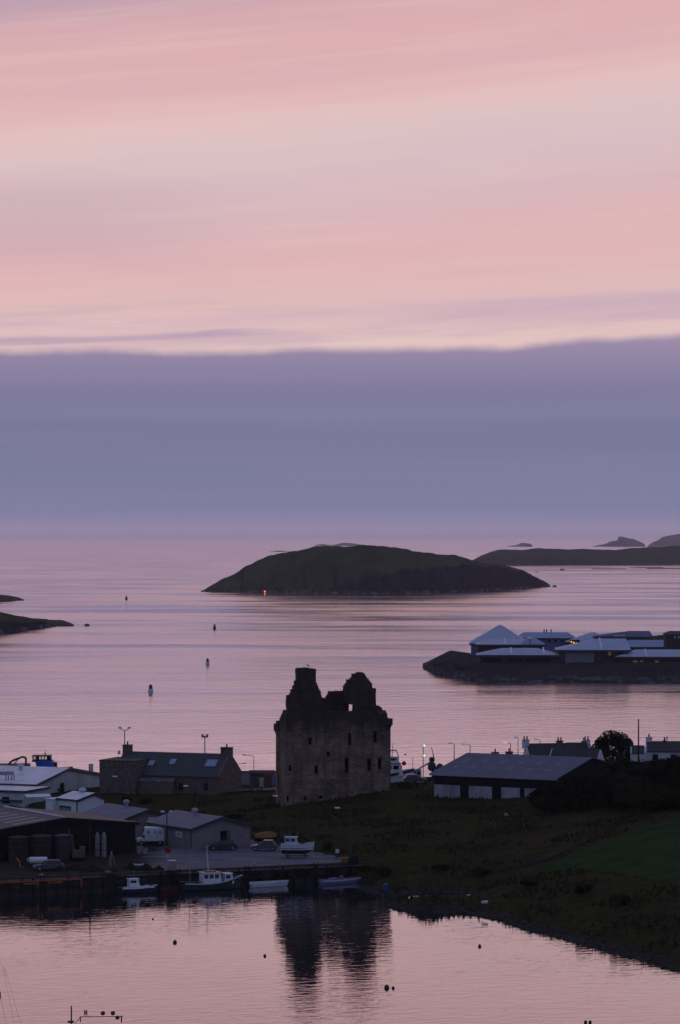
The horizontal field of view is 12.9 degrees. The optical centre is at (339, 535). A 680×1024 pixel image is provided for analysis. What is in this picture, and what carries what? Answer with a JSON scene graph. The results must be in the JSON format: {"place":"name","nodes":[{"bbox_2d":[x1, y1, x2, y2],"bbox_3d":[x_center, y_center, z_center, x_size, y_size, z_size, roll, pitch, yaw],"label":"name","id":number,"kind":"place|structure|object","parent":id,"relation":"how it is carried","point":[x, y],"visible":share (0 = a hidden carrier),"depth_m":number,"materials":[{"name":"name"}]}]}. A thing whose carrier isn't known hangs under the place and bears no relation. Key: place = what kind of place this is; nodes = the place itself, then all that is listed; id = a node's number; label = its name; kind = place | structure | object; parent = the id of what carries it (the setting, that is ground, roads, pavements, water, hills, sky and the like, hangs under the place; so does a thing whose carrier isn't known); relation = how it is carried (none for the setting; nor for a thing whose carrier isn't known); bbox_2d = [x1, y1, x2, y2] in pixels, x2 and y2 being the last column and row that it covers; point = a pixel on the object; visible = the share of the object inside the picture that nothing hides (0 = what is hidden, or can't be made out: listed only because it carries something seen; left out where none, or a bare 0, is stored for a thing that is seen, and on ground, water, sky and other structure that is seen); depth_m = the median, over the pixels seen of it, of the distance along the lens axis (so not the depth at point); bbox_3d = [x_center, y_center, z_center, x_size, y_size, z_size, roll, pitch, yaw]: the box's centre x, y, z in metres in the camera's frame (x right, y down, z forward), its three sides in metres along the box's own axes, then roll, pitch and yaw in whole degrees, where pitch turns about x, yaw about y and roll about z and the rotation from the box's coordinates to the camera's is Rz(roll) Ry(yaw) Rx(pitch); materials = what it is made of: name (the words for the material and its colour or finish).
{"place":"outdoors","nodes":[
{"label":"outdoors","id":0,"kind":"place"},
{"bbox_2d":[0,595,23,601],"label":"headland","id":1,"kind":"structure","parent":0,"point":[3,598],"depth_m":2204.64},
{"bbox_2d":[0,612,73,633],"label":"headland","id":2,"kind":"structure","parent":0,"point":[9,623],"depth_m":1523.00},
{"bbox_2d":[0,807,340,877],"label":"yard","id":3,"kind":"structure","parent":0,"point":[157,855],"depth_m":421.15,"materials":[{"name":"concrete"}]},
{"bbox_2d":[8,835,29,862],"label":"storage tank","id":4,"kind":"object","parent":3,"relation":"on","point":[18,845],"visible":0.99,"depth_m":418.32,"materials":[{"name":"metal"}]},
{"bbox_2d":[27,857,46,865],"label":"drum","id":5,"kind":"object","parent":3,"relation":"on","point":[34,860],"visible":0.82,"depth_m":414.05,"materials":[{"name":"white paint"}]},
{"bbox_2d":[24,794,51,807],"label":"canopy","id":6,"kind":"object","parent":3,"relation":"on","point":[37,795],"visible":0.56,"depth_m":497.77,"materials":[{"name":"metal"}]},
{"bbox_2d":[30,834,51,858],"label":"storage tank","id":7,"kind":"object","parent":3,"relation":"on","point":[41,844],"visible":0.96,"depth_m":418.98,"materials":[{"name":"metal"}]},
{"bbox_2d":[33,859,64,870],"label":"car","id":8,"kind":"object","parent":3,"relation":"on","point":[50,863],"visible":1,"depth_m":408.29,"materials":[{"name":"grey paint"}]},
{"bbox_2d":[53,834,72,860],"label":"storage tank","id":9,"kind":"object","parent":3,"relation":"on","point":[63,847],"visible":0.98,"depth_m":420.32,"materials":[{"name":"metal"}]},
{"bbox_2d":[0,805,138,860],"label":"barn","id":10,"kind":"structure","parent":3,"relation":"on","point":[119,833],"depth_m":428.19,"materials":[{"name":"metal"}]},
{"bbox_2d":[3,837,8,860],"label":"sliding door","id":11,"kind":"structure","parent":10,"relation":"in","point":[5,839],"depth_m":421.02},
{"bbox_2d":[49,834,56,857],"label":"sliding door","id":12,"kind":"structure","parent":10,"relation":"in","point":[52,838],"depth_m":424.95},
{"bbox_2d":[71,832,92,855],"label":"sliding door","id":13,"kind":"structure","parent":10,"relation":"in","point":[79,839],"depth_m":427.55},
{"bbox_2d":[104,830,125,853],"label":"sliding door","id":14,"kind":"structure","parent":10,"relation":"in","point":[115,840],"depth_m":430.27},
{"bbox_2d":[65,864,83,870],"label":"net heap","id":15,"kind":"object","parent":3,"relation":"on","point":[75,867],"visible":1,"depth_m":408.85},
{"bbox_2d":[44,788,105,811],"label":"kiosk","id":16,"kind":"object","parent":3,"relation":"on","point":[81,800],"visible":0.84,"depth_m":481.37,"materials":[{"name":"metal"}]},
{"bbox_2d":[59,805,70,810],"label":"shutter door","id":17,"kind":"structure","parent":16,"relation":"in","point":[63,808],"depth_m":481.17,"materials":[{"name":"metal"}]},
{"bbox_2d":[68,830,85,860],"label":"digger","id":18,"kind":"object","parent":3,"relation":"on","point":[78,855],"visible":1,"depth_m":420.07,"materials":[{"name":"metal"}]},
{"bbox_2d":[89,818,90,860],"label":"pole","id":19,"kind":"object","parent":3,"relation":"on","point":[89,839],"visible":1,"depth_m":420.77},
{"bbox_2d":[79,865,104,871],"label":"net heap","id":20,"kind":"object","parent":3,"relation":"on","point":[91,868],"visible":0.99,"depth_m":407.60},
{"bbox_2d":[95,832,99,855],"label":"silo","id":21,"kind":"object","parent":3,"relation":"on","point":[97,844],"visible":1,"depth_m":426.45,"materials":[{"name":"metal"}]},
{"bbox_2d":[101,832,106,856],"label":"silo","id":22,"kind":"object","parent":3,"relation":"on","point":[103,843],"visible":1,"depth_m":425.80,"materials":[{"name":"metal"}]},
{"bbox_2d":[82,799,164,838],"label":"storage shed","id":23,"kind":"structure","parent":3,"relation":"on","point":[141,816],"depth_m":452.33,"materials":[{"name":"metal"}]},
{"bbox_2d":[135,828,141,838],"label":"roller door","id":24,"kind":"structure","parent":23,"relation":"in","point":[138,831],"depth_m":450.59,"materials":[{"name":"metal"}]},
{"bbox_2d":[122,863,136,868],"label":"net heap","id":25,"kind":"object","parent":3,"relation":"on","point":[130,866],"visible":1,"depth_m":410.39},
{"bbox_2d":[135,864,152,870],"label":"net heap","id":26,"kind":"object","parent":3,"relation":"on","point":[145,867],"visible":1,"depth_m":408.32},
{"bbox_2d":[136,826,163,844],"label":"van","id":27,"kind":"object","parent":3,"relation":"on","point":[152,834],"visible":1,"depth_m":441.68,"materials":[{"name":"white paint"}]},
{"bbox_2d":[161,810,172,845],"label":"floodlight mast","id":28,"kind":"object","parent":3,"relation":"on","point":[163,811],"visible":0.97,"depth_m":440.93,"materials":[{"name":"metal"}]},
{"bbox_2d":[167,860,175,867],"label":"storage bin","id":29,"kind":"object","parent":3,"relation":"on","point":[171,863],"visible":0.99,"depth_m":411.48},
{"bbox_2d":[144,808,253,849],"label":"storage shed","id":30,"kind":"structure","parent":3,"relation":"on","point":[193,830],"depth_m":439.11,"materials":[{"name":"concrete"}]},
{"bbox_2d":[220,829,230,839],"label":"door","id":31,"kind":"structure","parent":30,"relation":"in","point":[222,832],"depth_m":438.65,"materials":[{"name":"metal"}]},
{"bbox_2d":[208,840,237,849],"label":"car","id":32,"kind":"object","parent":3,"relation":"on","point":[232,844],"visible":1,"depth_m":434.79,"materials":[{"name":"paint"}]},
{"bbox_2d":[250,840,277,850],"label":"car","id":33,"kind":"object","parent":3,"relation":"on","point":[271,845],"visible":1,"depth_m":434.06,"materials":[{"name":"grey paint"}]},
{"bbox_2d":[254,831,278,842],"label":"covered boat","id":34,"kind":"object","parent":3,"relation":"on","point":[262,836],"visible":0.94,"depth_m":445.14,"materials":[{"name":"fabric"}]},
{"bbox_2d":[285,850,308,857],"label":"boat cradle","id":35,"kind":"object","parent":3,"relation":"on","point":[304,855],"visible":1,"depth_m":425.62,"materials":[{"name":"metal"}]},
{"bbox_2d":[280,831,314,853],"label":"cabin boat","id":36,"kind":"object","parent":35,"relation":"on","point":[291,845],"visible":1,"depth_m":425.17,"materials":[{"name":"white paint"}]},
{"bbox_2d":[227,781,414,791],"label":"road","id":37,"kind":"structure","parent":0,"point":[266,789],"depth_m":522.42,"materials":[{"name":"asphalt"}]},
{"bbox_2d":[315,543,359,545],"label":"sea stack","id":38,"kind":"object","parent":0,"point":[346,544],"visible":0.8,"depth_m":13759.90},
{"bbox_2d":[0,538,679,1023],"bbox_3d":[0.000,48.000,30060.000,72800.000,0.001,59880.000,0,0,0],"label":"sea","id":39,"kind":"structure","parent":0,"point":[76,694],"depth_m":761.28,"materials":[{"name":"purple liquid"}]},
{"bbox_2d":[0,750,72,767],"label":"workboat","id":40,"kind":"object","parent":39,"relation":"on","point":[48,762],"visible":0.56,"depth_m":560.51,"materials":[{"name":"blue paint"}]},
{"bbox_2d":[68,1006,122,1023],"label":"workboat","id":41,"kind":"object","parent":39,"relation":"on","point":[103,1013],"visible":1,"depth_m":282.86,"materials":[{"name":"black paint"}]},
{"bbox_2d":[119,877,156,893],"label":"motorboat","id":42,"kind":"object","parent":39,"relation":"on","point":[133,886],"visible":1,"depth_m":402.08,"materials":[{"name":"paint"}]},
{"bbox_2d":[160,886,180,891],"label":"dinghy","id":43,"kind":"object","parent":39,"relation":"on","point":[170,888],"visible":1,"depth_m":404.31,"materials":[{"name":"paint"}]},
{"bbox_2d":[179,846,242,891],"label":"fishing boat","id":44,"kind":"object","parent":39,"relation":"on","point":[210,880],"visible":1,"depth_m":405.50,"materials":[{"name":"green paint"}]},
{"bbox_2d":[249,880,288,887],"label":"open boat","id":45,"kind":"object","parent":39,"relation":"on","point":[275,883],"visible":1,"depth_m":409.57,"materials":[{"name":"white paint"}]},
{"bbox_2d":[318,877,360,884],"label":"open boat","id":46,"kind":"object","parent":39,"relation":"on","point":[334,880],"visible":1,"depth_m":413.18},
{"bbox_2d":[391,746,413,781],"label":"trawler","id":47,"kind":"object","parent":39,"relation":"on","point":[398,773],"visible":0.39,"depth_m":554.86,"materials":[{"name":"paint"}]},
{"bbox_2d":[414,747,442,781],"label":"work boat","id":48,"kind":"object","parent":39,"relation":"on","point":[432,766],"visible":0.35,"depth_m":561.42,"materials":[{"name":"paint"}]},
{"bbox_2d":[0,0,679,537],"label":"sky","id":49,"kind":"structure","parent":0,"point":[269,268],"materials":[{"name":"pink"}]},
{"bbox_2d":[9,756,679,970],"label":"ground","id":50,"kind":"structure","parent":0,"point":[576,917],"depth_m":419.55,"materials":[{"name":"plant"}]},
{"bbox_2d":[0,785,50,806],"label":"lean to","id":51,"kind":"object","parent":50,"relation":"on","point":[13,795],"visible":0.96,"depth_m":504.97,"materials":[{"name":"white metal"}]},
{"bbox_2d":[0,763,98,793],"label":"warehouse","id":52,"kind":"structure","parent":50,"relation":"on","point":[60,779],"depth_m":523.38,"materials":[{"name":"metal"}]},
{"bbox_2d":[0,771,14,779],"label":"extract unit","id":53,"kind":"object","parent":52,"relation":"on","point":[8,773],"visible":1,"depth_m":516.94,"materials":[{"name":"metal"}]},
{"bbox_2d":[99,741,241,794],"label":"stone house","id":54,"kind":"structure","parent":50,"relation":"on","point":[139,772],"depth_m":519.17,"materials":[{"name":"stone"}]},
{"bbox_2d":[0,861,364,897],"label":"quay","id":55,"kind":"structure","parent":50,"relation":"on","point":[92,883],"depth_m":405.19,"materials":[{"name":"concrete"}]},
{"bbox_2d":[0,878,81,889],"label":"safety rail","id":56,"kind":"object","parent":55,"relation":"attached to","point":[52,882],"visible":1,"depth_m":398.93,"materials":[{"name":"metal"}]},
{"bbox_2d":[105,871,110,890],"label":"ladder","id":57,"kind":"object","parent":55,"relation":"attached to","point":[106,872],"visible":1,"depth_m":402.57,"materials":[{"name":"metal"}]},
{"bbox_2d":[348,855,358,864],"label":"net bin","id":58,"kind":"object","parent":55,"relation":"on","point":[353,859],"visible":1,"depth_m":415.19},
{"bbox_2d":[242,771,275,784],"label":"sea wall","id":59,"kind":"structure","parent":50,"relation":"on","point":[245,777],"depth_m":544.00,"materials":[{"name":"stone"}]},
{"bbox_2d":[249,770,274,786],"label":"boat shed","id":60,"kind":"object","parent":50,"relation":"on","point":[258,778],"visible":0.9,"depth_m":533.00,"materials":[{"name":"stone"}]},
{"bbox_2d":[264,774,271,786],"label":"container","id":61,"kind":"object","parent":50,"relation":"on","point":[267,780],"visible":0.98,"depth_m":532.00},
{"bbox_2d":[322,841,332,849],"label":"shrub","id":62,"kind":"object","parent":50,"relation":"on","point":[328,846],"visible":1,"depth_m":432.29,"materials":[{"name":"green plant"}]},
{"bbox_2d":[274,667,392,805],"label":"castle","id":63,"kind":"structure","parent":50,"relation":"on","point":[330,745],"depth_m":484.68,"materials":[{"name":"stone"}]},
{"bbox_2d":[327,784,335,794],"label":"doorway","id":64,"kind":"structure","parent":63,"relation":"in","point":[331,789],"depth_m":484.36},
{"bbox_2d":[334,807,351,855],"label":"street lamp","id":65,"kind":"object","parent":50,"relation":"on","point":[350,828],"visible":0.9,"depth_m":423.95,"materials":[{"name":"metal"}]},
{"bbox_2d":[376,866,391,876],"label":"shrub","id":66,"kind":"object","parent":50,"relation":"on","point":[385,870],"visible":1,"depth_m":415.90,"materials":[{"name":"green plant"}]},
{"bbox_2d":[402,774,426,781],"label":"car","id":67,"kind":"object","parent":50,"relation":"on","point":[410,777],"visible":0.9,"depth_m":537.22,"materials":[{"name":"grey paint"}]},
{"bbox_2d":[470,866,491,875],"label":"shrub","id":68,"kind":"object","parent":50,"relation":"on","point":[481,871],"visible":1,"depth_m":406.42,"materials":[{"name":"green plant"}]},
{"bbox_2d":[345,875,679,970],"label":"shingle","id":69,"kind":"object","parent":50,"relation":"on","point":[390,898],"visible":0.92,"depth_m":372.06,"materials":[{"name":"gravel"}]},
{"bbox_2d":[429,753,611,798],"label":"farm shed","id":70,"kind":"structure","parent":50,"relation":"on","point":[482,775],"depth_m":474.60,"materials":[{"name":"metal"}]},
{"bbox_2d":[460,785,468,797],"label":"doorway","id":71,"kind":"structure","parent":70,"relation":"in","point":[464,790],"depth_m":474.06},
{"bbox_2d":[492,787,500,798],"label":"doorway","id":72,"kind":"structure","parent":70,"relation":"in","point":[496,791],"depth_m":471.52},
{"bbox_2d":[519,879,538,887],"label":"shrub","id":73,"kind":"object","parent":50,"relation":"on","point":[526,883],"visible":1,"depth_m":388.30,"materials":[{"name":"green plant"}]},
{"bbox_2d":[528,784,557,806],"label":"shrub","id":74,"kind":"object","parent":50,"relation":"on","point":[539,791],"visible":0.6,"depth_m":452.64,"materials":[{"name":"green plant"}]},
{"bbox_2d":[531,795,573,812],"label":"shrub","id":75,"kind":"object","parent":50,"relation":"on","point":[548,804],"visible":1,"depth_m":444.79,"materials":[{"name":"green plant"}]},
{"bbox_2d":[521,736,588,755],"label":"cottage","id":76,"kind":"structure","parent":50,"relation":"on","point":[544,749],"depth_m":533.99,"materials":[{"name":"stone"}]},
{"bbox_2d":[550,748,603,759],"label":"cottage","id":77,"kind":"structure","parent":50,"relation":"on","point":[585,752],"depth_m":510.72,"materials":[{"name":"stone"}]},
{"bbox_2d":[566,736,590,747],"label":"cottage","id":78,"kind":"structure","parent":50,"relation":"on","point":[585,740],"depth_m":552.03,"materials":[{"name":"paint"}]},
{"bbox_2d":[574,884,593,894],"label":"shrub","id":79,"kind":"object","parent":50,"relation":"on","point":[579,890],"visible":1,"depth_m":375.15,"materials":[{"name":"green plant"}]},
{"bbox_2d":[589,730,633,762],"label":"round tree","id":80,"kind":"object","parent":50,"relation":"on","point":[619,743],"visible":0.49,"depth_m":531.06,"materials":[{"name":"green plant"}]},
{"bbox_2d":[609,894,631,905],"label":"shrub","id":81,"kind":"object","parent":50,"relation":"on","point":[626,899],"visible":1,"depth_m":364.66,"materials":[{"name":"green plant"}]},
{"bbox_2d":[607,756,636,775],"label":"shrub","id":82,"kind":"object","parent":50,"relation":"on","point":[620,765],"visible":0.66,"depth_m":463.01,"materials":[{"name":"green plant"}]},
{"bbox_2d":[630,745,645,761],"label":"outbuilding","id":83,"kind":"structure","parent":50,"relation":"on","point":[634,752],"depth_m":520.01,"materials":[{"name":"paint"}]},
{"bbox_2d":[619,762,664,774],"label":"shrub","id":84,"kind":"object","parent":50,"relation":"on","point":[638,766],"visible":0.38,"depth_m":459.31,"materials":[{"name":"green plant"}]},
{"bbox_2d":[645,758,668,767],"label":"shrub","id":85,"kind":"object","parent":50,"relation":"on","point":[650,762],"visible":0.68,"depth_m":464.78,"materials":[{"name":"green plant"}]},
{"bbox_2d":[645,734,679,760],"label":"bungalow","id":86,"kind":"object","parent":50,"relation":"on","point":[664,748],"visible":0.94,"depth_m":524.62,"materials":[{"name":"paint"}]},
{"bbox_2d":[666,755,679,768],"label":"shrub","id":87,"kind":"object","parent":50,"relation":"on","point":[674,760],"visible":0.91,"depth_m":460.66,"materials":[{"name":"green plant"}]},
{"bbox_2d":[201,545,549,593],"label":"island","id":88,"kind":"structure","parent":0,"point":[365,569],"depth_m":2533.68,"materials":[{"name":"plant"}]},
{"bbox_2d":[507,543,532,546],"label":"sea stack","id":89,"kind":"object","parent":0,"point":[524,545],"visible":0.94,"depth_m":12898.06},
{"bbox_2d":[423,651,679,682],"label":"headland","id":90,"kind":"structure","parent":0,"point":[457,662],"depth_m":992.85,"materials":[{"name":"stone"}]},
{"bbox_2d":[469,625,523,655],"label":"waterside hall","id":91,"kind":"structure","parent":90,"relation":"on","point":[499,632],"depth_m":1101.11,"materials":[{"name":"metal"}]},
{"bbox_2d":[475,638,522,652],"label":"pavilion","id":92,"kind":"structure","parent":90,"relation":"on","point":[488,645],"depth_m":1072.50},
{"bbox_2d":[476,647,559,663],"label":"pavilion","id":93,"kind":"structure","parent":90,"relation":"on","point":[518,655],"depth_m":1020.67,"materials":[{"name":"metal"}]},
{"bbox_2d":[482,658,502,661],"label":"window","id":94,"kind":"structure","parent":93,"relation":"in","point":[483,659],"depth_m":1020.64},
{"bbox_2d":[508,658,522,661],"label":"window","id":95,"kind":"structure","parent":93,"relation":"in","point":[509,659],"depth_m":1020.64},
{"bbox_2d":[526,658,550,661],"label":"window","id":96,"kind":"structure","parent":93,"relation":"in","point":[527,659],"depth_m":1020.39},
{"bbox_2d":[520,635,545,648],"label":"pavilion","id":97,"kind":"structure","parent":90,"relation":"on","point":[535,643],"depth_m":1059.48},
{"bbox_2d":[519,629,574,652],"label":"waterside hall","id":98,"kind":"structure","parent":90,"relation":"on","point":[551,640],"depth_m":1139.12,"materials":[{"name":"metal"}]},
{"bbox_2d":[423,665,679,682],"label":"rock armour","id":99,"kind":"object","parent":90,"relation":"on","point":[495,679],"visible":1,"depth_m":981.97,"materials":[{"name":"stone"}]},
{"bbox_2d":[565,632,597,644],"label":"waterside hall","id":100,"kind":"structure","parent":90,"relation":"on","point":[585,637],"depth_m":1129.84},
{"bbox_2d":[554,638,630,663],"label":"pavilion","id":101,"kind":"structure","parent":90,"relation":"on","point":[600,650],"depth_m":1021.01,"materials":[{"name":"metal"}]},
{"bbox_2d":[565,653,593,663],"bbox_3d":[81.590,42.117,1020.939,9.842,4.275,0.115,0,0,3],"label":"shipping container","id":102,"kind":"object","parent":101,"relation":"in","point":[569,657],"depth_m":1020.89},
{"bbox_2d":[593,631,652,640],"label":"store building","id":103,"kind":"structure","parent":90,"relation":"on","point":[637,635],"depth_m":1107.81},
{"bbox_2d":[615,649,679,662],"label":"pavilion","id":104,"kind":"structure","parent":90,"relation":"on","point":[650,655],"depth_m":1017.72,"materials":[{"name":"metal"}]},
{"bbox_2d":[627,640,679,650],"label":"waterside hall","id":105,"kind":"structure","parent":90,"relation":"on","point":[645,644],"depth_m":1091.22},
{"bbox_2d":[663,631,679,647],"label":"croft house","id":106,"kind":"structure","parent":90,"relation":"on","point":[671,639],"depth_m":1062.25,"materials":[{"name":"stone"}]},
{"bbox_2d":[474,546,679,565],"bbox_3d":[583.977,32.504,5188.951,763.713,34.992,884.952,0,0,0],"label":"island","id":107,"kind":"structure","parent":0,"point":[668,555],"depth_m":4910.91,"materials":[{"name":"stone"}]},
{"bbox_2d":[497,812,679,870],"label":"stone wall","id":108,"kind":"structure","parent":0,"point":[540,858],"depth_m":408.83,"materials":[{"name":"stone"}]},
{"bbox_2d":[538,816,679,884],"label":"field","id":109,"kind":"structure","parent":0,"point":[639,851],"depth_m":398.72,"materials":[{"name":"plant"}]},
{"bbox_2d":[593,537,645,546],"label":"sea stack","id":110,"kind":"object","parent":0,"point":[624,542],"visible":0.93,"depth_m":12908.02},
{"bbox_2d":[648,534,679,546],"bbox_3d":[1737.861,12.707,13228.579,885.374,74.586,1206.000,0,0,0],"label":"hills","id":111,"kind":"structure","parent":0,"point":[671,540],"depth_m":12693.01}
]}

